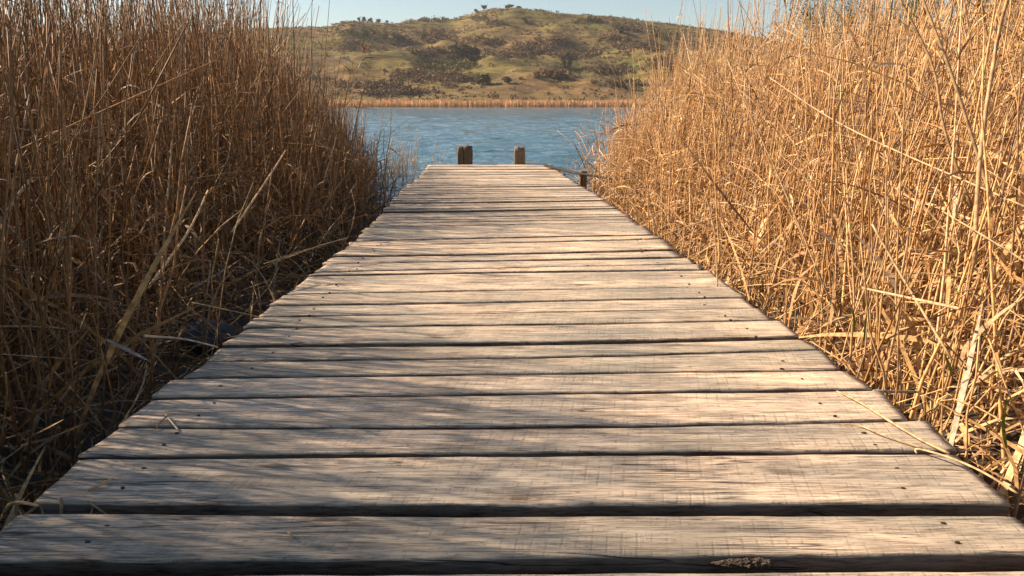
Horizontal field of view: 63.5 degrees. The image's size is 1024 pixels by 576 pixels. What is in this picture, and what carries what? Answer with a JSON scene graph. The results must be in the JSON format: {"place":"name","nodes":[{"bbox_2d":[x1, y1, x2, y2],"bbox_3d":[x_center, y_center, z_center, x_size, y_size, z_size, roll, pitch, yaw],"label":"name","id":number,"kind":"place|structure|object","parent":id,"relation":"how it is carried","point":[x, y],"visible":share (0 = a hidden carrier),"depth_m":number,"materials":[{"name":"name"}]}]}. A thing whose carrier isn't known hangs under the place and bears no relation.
{"place":"outdoors","nodes":[
{"label":"outdoors","id":0,"kind":"place"},
{"bbox_2d":[131,107,762,278],"bbox_3d":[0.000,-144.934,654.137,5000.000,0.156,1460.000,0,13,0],"label":"lake water","id":1,"kind":"structure","parent":0,"point":[493,135],"depth_m":31.93,"materials":[{"name":"blue liquid"}]},
{"bbox_2d":[344,127,444,194],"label":"sparse reeds","id":2,"kind":"object","parent":1,"relation":"in","point":[402,166],"visible":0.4,"depth_m":13.42,"materials":[{"name":"brown plant"}]},
{"bbox_2d":[458,145,472,164],"bbox_3d":[-0.587,-1.091,10.538,0.204,1.434,0.203,0,13,0],"label":"mooring post","id":3,"kind":"object","parent":1,"relation":"in","point":[465,154],"visible":0.23,"depth_m":10.32,"materials":[{"name":"brown wood"}]},
{"bbox_2d":[514,146,524,163],"bbox_3d":[0.090,-1.085,10.541,0.155,1.422,0.149,0,13,0],"label":"mooring post","id":4,"kind":"object","parent":1,"relation":"in","point":[519,155],"visible":0.23,"depth_m":10.35,"materials":[{"name":"brown wood"}]},
{"bbox_2d":[579,171,586,187],"bbox_3d":[0.705,-0.582,8.348,0.085,1.196,0.079,0,13,0],"label":"wooden stake","id":5,"kind":"object","parent":1,"relation":"in","point":[582,180],"visible":0.09,"depth_m":8.21,"materials":[{"name":"brown wood"}]},
{"bbox_2d":[777,0,950,82],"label":"willow shrub","id":6,"kind":"object","parent":1,"relation":"on","point":[847,12],"visible":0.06,"depth_m":11.76,"materials":[{"name":"brown plant"}]},
{"bbox_2d":[50,8,909,103],"bbox_3d":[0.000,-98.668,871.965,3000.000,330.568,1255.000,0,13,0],"label":"hills","id":7,"kind":"structure","parent":0,"point":[537,89],"depth_m":405.14,"materials":[{"name":"green plant"}]},
{"bbox_2d":[380,33,388,39],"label":"bush","id":8,"kind":"object","parent":7,"relation":"on","point":[385,36],"visible":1,"depth_m":458.36,"materials":[{"name":"green plant"}]},
{"bbox_2d":[393,33,406,40],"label":"bush","id":9,"kind":"object","parent":7,"relation":"on","point":[398,36],"visible":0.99,"depth_m":463.50,"materials":[{"name":"green plant"}]},
{"bbox_2d":[420,32,425,41],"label":"tree","id":10,"kind":"object","parent":7,"relation":"on","point":[422,36],"visible":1,"depth_m":468.58,"materials":[{"name":"green plant"}]},
{"bbox_2d":[446,42,461,53],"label":"tree","id":11,"kind":"object","parent":7,"relation":"on","point":[451,47],"visible":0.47,"depth_m":400.78,"materials":[{"name":"green plant"}]},
{"bbox_2d":[452,44,472,58],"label":"tree","id":12,"kind":"object","parent":7,"relation":"on","point":[461,51],"visible":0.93,"depth_m":390.51,"materials":[{"name":"green plant"}]},
{"bbox_2d":[468,44,479,57],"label":"tree","id":13,"kind":"object","parent":7,"relation":"on","point":[475,50],"visible":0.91,"depth_m":393.51,"materials":[{"name":"green plant"}]},
{"bbox_2d":[475,73,494,84],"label":"bush","id":14,"kind":"object","parent":7,"relation":"on","point":[485,78],"visible":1,"depth_m":309.11,"materials":[{"name":"green plant"}]},
{"bbox_2d":[296,98,683,106],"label":"reed belt","id":15,"kind":"object","parent":7,"relation":"on","point":[476,103],"visible":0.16,"depth_m":251.53,"materials":[{"name":"brown plant"}]},
{"bbox_2d":[499,75,511,83],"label":"bush","id":16,"kind":"object","parent":7,"relation":"on","point":[506,79],"visible":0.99,"depth_m":309.05,"materials":[{"name":"green plant"}]},
{"bbox_2d":[233,7,884,102],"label":"hillside scrub","id":17,"kind":"object","parent":7,"relation":"on","point":[383,85],"visible":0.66,"depth_m":413.60,"materials":[{"name":"green plant"}]},
{"bbox_2d":[558,49,566,67],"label":"tree","id":18,"kind":"object","parent":7,"relation":"on","point":[563,59],"visible":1,"depth_m":404.80,"materials":[{"name":"green plant"}]},
{"bbox_2d":[564,48,574,67],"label":"tree","id":19,"kind":"object","parent":7,"relation":"on","point":[569,58],"visible":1,"depth_m":406.25,"materials":[{"name":"green plant"}]},
{"bbox_2d":[617,24,626,33],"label":"bush","id":20,"kind":"object","parent":7,"relation":"on","point":[621,28],"visible":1,"depth_m":473.42,"materials":[{"name":"green plant"}]},
{"bbox_2d":[1,0,1017,67],"label":"sky","id":21,"kind":"structure","parent":0,"point":[396,11],"materials":[{"name":"blue"}]},
{"bbox_2d":[0,232,1023,530],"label":"marsh ground","id":22,"kind":"structure","parent":0,"point":[1010,436],"depth_m":3.21,"materials":[{"name":"brown soil"}]},
{"bbox_2d":[155,140,172,322],"bbox_3d":[-1.594,-0.206,3.742,0.039,0.874,1.034,-3,13,-13],"label":"reed stalk","id":23,"kind":"object","parent":22,"relation":"on","point":[166,212],"visible":0.48,"depth_m":4.06,"materials":[{"name":"brown plant"}]},
{"bbox_2d":[0,0,411,528],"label":"reed bed","id":24,"kind":"object","parent":22,"relation":"on","point":[87,148],"visible":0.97,"depth_m":4.32,"materials":[{"name":"brown plant"}]},
{"bbox_2d":[0,177,32,226],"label":"reed stalk","id":25,"kind":"object","parent":24,"relation":"on","point":[20,192],"visible":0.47,"depth_m":2.84,"materials":[{"name":"brown plant"}]},
{"bbox_2d":[105,339,150,361],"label":"dry leaf","id":26,"kind":"object","parent":24,"relation":"on","point":[123,348],"visible":1,"depth_m":2.08,"materials":[{"name":"beige plant"}]},
{"bbox_2d":[147,190,208,288],"bbox_3d":[-1.309,-0.211,3.283,0.020,0.286,0.703,0,13,-1],"label":"reed stalk","id":27,"kind":"object","parent":24,"relation":"on","point":[179,244],"visible":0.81,"depth_m":3.27,"materials":[{"name":"brown plant"}]},
{"bbox_2d":[231,150,285,232],"bbox_3d":[-1.207,-0.479,3.990,0.022,0.338,0.612,2,13,10],"label":"reed stalk","id":28,"kind":"object","parent":24,"relation":"on","point":[249,205],"visible":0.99,"depth_m":3.93,"materials":[{"name":"brown plant"}]},
{"bbox_2d":[179,319,236,355],"bbox_3d":[-1.374,0.218,3.748,0.265,0.157,0.237,0,13,0],"label":"stone","id":29,"kind":"object","parent":22,"relation":"on","point":[225,328],"visible":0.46,"depth_m":3.67,"materials":[{"name":"grey stone"}]},
{"bbox_2d":[0,164,1023,575],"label":"jetty","id":30,"kind":"object","parent":22,"relation":"on","point":[496,370],"visible":0.99,"depth_m":1.89,"materials":[{"name":"brown wood"}]},
{"bbox_2d":[13,493,17,518],"bbox_3d":[-0.955,0.420,1.593,0.008,0.048,0.018,0,13,0],"label":"straw stub","id":31,"kind":"object","parent":30,"relation":"on","point":[16,506],"visible":0.74,"depth_m":1.59,"materials":[{"name":"brown plant"}]},
{"bbox_2d":[0,501,38,521],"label":"reed stalk","id":32,"kind":"object","parent":30,"relation":"on","point":[8,505],"visible":1,"depth_m":1.55,"materials":[{"name":"beige plant"}]},
{"bbox_2d":[59,497,62,513],"bbox_3d":[-0.871,0.424,1.597,0.010,0.038,0.018,0,13,0],"label":"straw stub","id":33,"kind":"object","parent":30,"relation":"on","point":[61,505],"visible":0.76,"depth_m":1.59,"materials":[{"name":"beige plant"}]},
{"bbox_2d":[89,502,106,513],"bbox_3d":[-0.794,0.430,1.595,0.047,0.030,0.005,4,13,16],"label":"straw stub","id":34,"kind":"object","parent":30,"relation":"on","point":[97,508],"visible":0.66,"depth_m":1.59,"materials":[{"name":"plant"}]},
{"bbox_2d":[88,477,112,491],"bbox_3d":[-0.823,0.393,1.655,0.006,0.006,0.057,5,13,20],"label":"fallen straw","id":35,"kind":"object","parent":30,"relation":"on","point":[99,484],"visible":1,"depth_m":1.65,"materials":[{"name":"beige plant"}]},
{"bbox_2d":[165,414,178,430],"bbox_3d":[-0.814,0.319,1.976,0.006,0.008,0.124,-9,15,-34],"label":"fallen straw","id":36,"kind":"object","parent":30,"relation":"on","point":[173,424],"visible":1,"depth_m":1.96,"materials":[{"name":"beige plant"}]},
{"bbox_2d":[143,335,217,347],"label":"reed stalk","id":37,"kind":"object","parent":30,"relation":"on","point":[156,336],"visible":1,"depth_m":2.47,"materials":[{"name":"beige plant"}]},
{"bbox_2d":[191,302,258,316],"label":"reed stalk","id":38,"kind":"object","parent":30,"relation":"on","point":[223,309],"visible":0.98,"depth_m":2.95,"materials":[{"name":"brown plant"}]},
{"bbox_2d":[264,238,346,264],"bbox_3d":[-1.022,-0.201,4.265,0.072,0.045,0.698,5,14,23],"label":"reed stalk","id":39,"kind":"object","parent":30,"relation":"on","point":[300,251],"visible":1,"depth_m":4.14,"materials":[{"name":"brown plant"}]},
{"bbox_2d":[543,164,617,180],"bbox_3d":[0.606,-1.228,8.707,0.231,0.081,2.228,-4,13,-15],"label":"wooden pole","id":40,"kind":"object","parent":30,"relation":"on","point":[567,170],"visible":0.93,"depth_m":8.41,"materials":[{"name":"brown wood"}]},
{"bbox_2d":[642,214,723,239],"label":"reed stalk","id":41,"kind":"object","parent":30,"relation":"on","point":[681,228],"visible":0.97,"depth_m":4.59,"materials":[{"name":"beige plant"}]},
{"bbox_2d":[704,188,717,285],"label":"reed stalk","id":42,"kind":"object","parent":30,"relation":"on","point":[715,239],"visible":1,"depth_m":3.47,"materials":[{"name":"beige plant"}]},
{"bbox_2d":[711,557,772,568],"bbox_3d":[0.393,0.470,1.411,0.108,0.020,0.028,0,13,0],"label":"rotten wood","id":43,"kind":"object","parent":30,"relation":"on","point":[753,563],"visible":1,"depth_m":1.41,"materials":[{"name":"wood"}]},
{"bbox_2d":[843,424,922,448],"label":"reed stalk","id":44,"kind":"object","parent":30,"relation":"on","point":[886,435],"visible":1,"depth_m":1.88,"materials":[{"name":"beige plant"}]},
{"bbox_2d":[836,391,949,454],"bbox_3d":[0.896,0.313,1.991,0.028,0.016,0.411,-3,13,-13],"label":"reed stalk","id":45,"kind":"object","parent":30,"relation":"on","point":[913,435],"visible":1,"depth_m":1.91,"materials":[{"name":"beige plant"}]},
{"bbox_2d":[914,448,1017,493],"bbox_3d":[0.934,0.372,1.707,0.014,0.024,0.235,-6,14,-24],"label":"reed stalk","id":46,"kind":"object","parent":30,"relation":"on","point":[988,475],"visible":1,"depth_m":1.69,"materials":[{"name":"beige plant"}]},
{"bbox_2d":[558,0,1023,520],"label":"reed bed","id":47,"kind":"object","parent":22,"relation":"on","point":[777,165],"visible":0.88,"depth_m":3.90,"materials":[{"name":"beige plant"}]},
{"bbox_2d":[687,228,694,258],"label":"reed stalk","id":48,"kind":"object","parent":47,"relation":"in","point":[690,244],"visible":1,"depth_m":4.07,"materials":[{"name":"beige plant"}]},
{"bbox_2d":[817,230,838,246],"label":"dry leaf","id":49,"kind":"object","parent":47,"relation":"on","point":[824,234],"visible":1,"depth_m":2.62,"materials":[{"name":"beige plant"}]},
{"bbox_2d":[851,304,854,331],"bbox_3d":[1.065,0.094,2.582,0.021,0.091,0.004,0,13,0],"label":"green blade","id":50,"kind":"object","parent":47,"relation":"on","point":[853,314],"visible":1,"depth_m":2.58,"materials":[{"name":"green plant"}]},
{"bbox_2d":[863,298,869,339],"bbox_3d":[1.078,0.094,2.517,0.008,0.142,0.034,4,13,19],"label":"green blade","id":51,"kind":"object","parent":47,"relation":"on","point":[864,335],"visible":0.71,"depth_m":2.52,"materials":[{"name":"green plant"}]},
{"bbox_2d":[769,77,1023,206],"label":"reed stalk","id":52,"kind":"object","parent":47,"relation":"on","point":[1013,201],"visible":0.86,"depth_m":2.76,"materials":[{"name":"beige plant"}]},
{"bbox_2d":[871,224,952,360],"bbox_3d":[1.070,0.001,2.207,0.028,0.308,0.322,-4,13,-18],"label":"reed stalk","id":53,"kind":"object","parent":47,"relation":"on","point":[921,308],"visible":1,"depth_m":2.21,"materials":[{"name":"beige plant"}]},
{"bbox_2d":[862,287,961,310],"bbox_3d":[1.075,0.025,2.259,0.016,0.043,0.408,-2,13,-11],"label":"reed stalk","id":54,"kind":"object","parent":47,"relation":"on","point":[927,301],"visible":0.95,"depth_m":2.19,"materials":[{"name":"beige plant"}]},
{"bbox_2d":[899,0,972,208],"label":"reed stalk","id":55,"kind":"object","parent":47,"relation":"on","point":[939,101],"visible":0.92,"depth_m":2.77,"materials":[{"name":"beige plant"}]},
{"bbox_2d":[944,354,952,375],"bbox_3d":[1.159,0.204,2.197,0.032,0.063,0.004,0,13,0],"label":"green blade","id":56,"kind":"object","parent":47,"relation":"in","point":[949,366],"visible":1,"depth_m":2.20,"materials":[{"name":"green plant"}]},
{"bbox_2d":[922,0,993,199],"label":"reed stalk","id":57,"kind":"object","parent":47,"relation":"on","point":[967,122],"visible":0.88,"depth_m":2.42,"materials":[{"name":"beige plant"}]},
{"bbox_2d":[972,0,1008,263],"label":"reed stalk","id":58,"kind":"object","parent":47,"relation":"on","point":[979,165],"visible":0.99,"depth_m":2.28,"materials":[{"name":"beige plant"}]},
{"bbox_2d":[1002,396,1007,447],"bbox_3d":[1.080,0.293,1.810,0.059,0.137,0.008,-12,17,-43],"label":"green blade","id":59,"kind":"object","parent":47,"relation":"in","point":[1003,427],"visible":1,"depth_m":1.81,"materials":[{"name":"green plant"}]},
{"bbox_2d":[872,390,920,392],"bbox_3d":[1.070,0.287,2.295,0.270,0.069,0.008,-10,16,-37],"label":"stick","id":60,"kind":"object","parent":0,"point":[898,391],"visible":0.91,"depth_m":2.29,"materials":[{"name":"wood"}]},
{"bbox_2d":[845,0,1023,70],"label":"willow shrub","id":61,"kind":"object","parent":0,"point":[952,18],"visible":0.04,"depth_m":10.77,"materials":[{"name":"brown plant"}]}
]}

